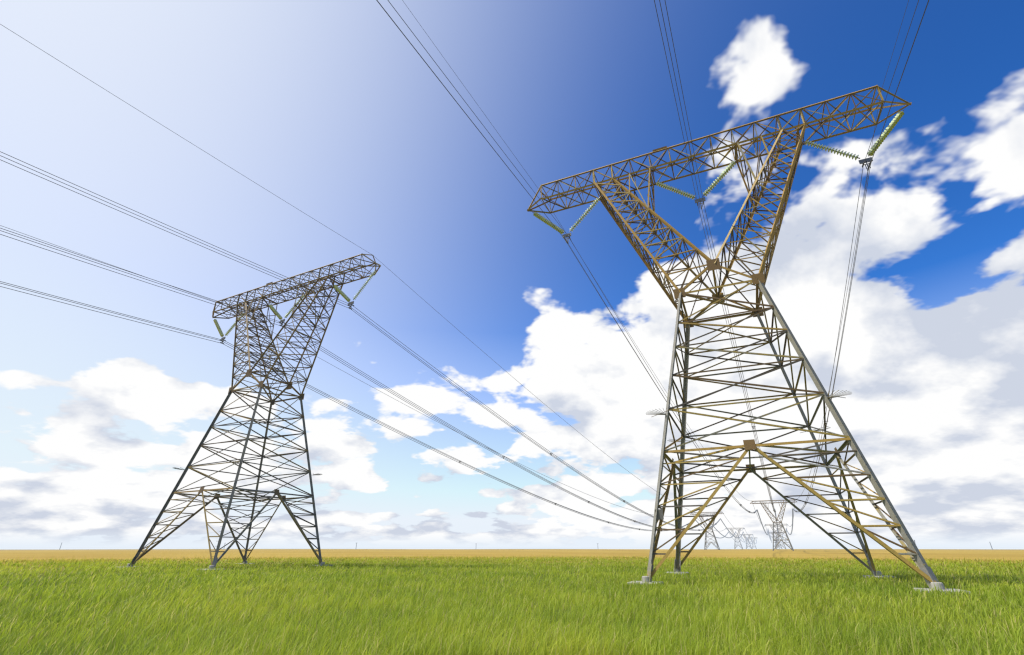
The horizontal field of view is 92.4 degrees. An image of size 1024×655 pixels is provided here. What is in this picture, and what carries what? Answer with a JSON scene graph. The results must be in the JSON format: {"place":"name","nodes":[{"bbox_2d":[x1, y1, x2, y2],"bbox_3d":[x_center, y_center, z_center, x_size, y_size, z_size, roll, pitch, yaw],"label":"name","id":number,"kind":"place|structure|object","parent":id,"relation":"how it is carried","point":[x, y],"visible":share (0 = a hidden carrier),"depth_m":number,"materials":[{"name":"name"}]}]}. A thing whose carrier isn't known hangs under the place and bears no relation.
{"place":"outdoors","nodes":[
{"label":"outdoors","id":0,"kind":"place"},
{"bbox_2d":[0,554,1023,654],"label":"grass","id":1,"kind":"structure","parent":0,"point":[762,644],"depth_m":13.13,"materials":[{"name":"green plant"}]},
{"bbox_2d":[0,549,1023,654],"bbox_3d":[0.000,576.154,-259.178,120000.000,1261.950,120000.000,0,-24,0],"label":"ground","id":2,"kind":"structure","parent":0,"point":[971,554],"depth_m":76.89,"materials":[{"name":"green plant"}]},
{"bbox_2d":[119,253,380,570],"bbox_3d":[-26.570,8.662,52.585,28.276,31.292,13.160,-12,-27,25],"label":"pylon","id":3,"kind":"object","parent":2,"relation":"on","point":[271,401],"visible":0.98,"depth_m":52.94,"materials":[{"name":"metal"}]},
{"bbox_2d":[0,24,754,540],"bbox_3d":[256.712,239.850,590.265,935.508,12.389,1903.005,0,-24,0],"label":"power lines","id":4,"kind":"object","parent":3,"relation":"attached to","point":[376,258],"visible":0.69,"depth_m":61.48,"materials":[{"name":"grey metal"}]},
{"bbox_2d":[0,151,756,543],"bbox_3d":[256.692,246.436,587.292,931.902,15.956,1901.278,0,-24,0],"label":"conductors","id":5,"kind":"object","parent":3,"relation":"hanging from","point":[332,357],"visible":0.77,"depth_m":62.90,"materials":[{"name":"grey"}]},
{"bbox_2d":[459,453,715,530],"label":"bundle spacers","id":6,"kind":"object","parent":5,"relation":"attached to","point":[588,501],"visible":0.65,"depth_m":147.13,"materials":[{"name":"grey metal"}]},
{"bbox_2d":[690,512,723,549],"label":"pylon","id":7,"kind":"object","parent":2,"relation":"on","point":[706,532],"visible":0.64,"depth_m":426.86,"materials":[{"name":"grey metal"}]},
{"bbox_2d":[731,528,742,548],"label":"pylon","id":8,"kind":"object","parent":2,"relation":"on","point":[738,539],"visible":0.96,"depth_m":757.87,"materials":[{"name":"grey metal"}]},
{"bbox_2d":[740,534,751,548],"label":"pylon","id":9,"kind":"object","parent":2,"relation":"on","point":[746,540],"visible":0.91,"depth_m":1104.92,"materials":[{"name":"grey metal"}]},
{"bbox_2d":[527,85,969,593],"bbox_3d":[14.226,-0.194,32.899,28.276,31.292,13.160,-10,-26,22],"label":"pylon","id":10,"kind":"object","parent":2,"relation":"on","point":[923,569],"visible":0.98,"depth_m":33.15,"materials":[{"name":"metal"}]},
{"bbox_2d":[376,0,928,542],"bbox_3d":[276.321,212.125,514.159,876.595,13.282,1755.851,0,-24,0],"label":"conductors","id":11,"kind":"object","parent":10,"relation":"hanging from","point":[712,242],"visible":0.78,"depth_m":38.17,"materials":[{"name":"grey"}]},
{"bbox_2d":[686,421,827,512],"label":"bundle spacers","id":12,"kind":"object","parent":11,"relation":"attached to","point":[768,482],"visible":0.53,"depth_m":130.69,"materials":[{"name":"grey metal"}]},
{"bbox_2d":[750,499,796,550],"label":"pylon","id":13,"kind":"object","parent":2,"relation":"on","point":[784,531],"visible":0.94,"depth_m":320.38,"materials":[{"name":"grey metal"}]},
{"bbox_2d":[764,524,785,548],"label":"pylon","id":14,"kind":"object","parent":2,"relation":"on","point":[770,525],"visible":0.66,"depth_m":638.54,"materials":[{"name":"grey metal"}]},
{"bbox_2d":[0,0,1023,549],"label":"sky","id":15,"kind":"structure","parent":0,"point":[326,106],"materials":[{"name":"blue"}]},
{"bbox_2d":[402,0,908,537],"bbox_3d":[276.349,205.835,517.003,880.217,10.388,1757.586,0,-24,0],"label":"earth wires","id":16,"kind":"object","parent":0,"point":[624,326],"visible":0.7,"depth_m":50.50,"materials":[{"name":"grey metal"}]}
]}

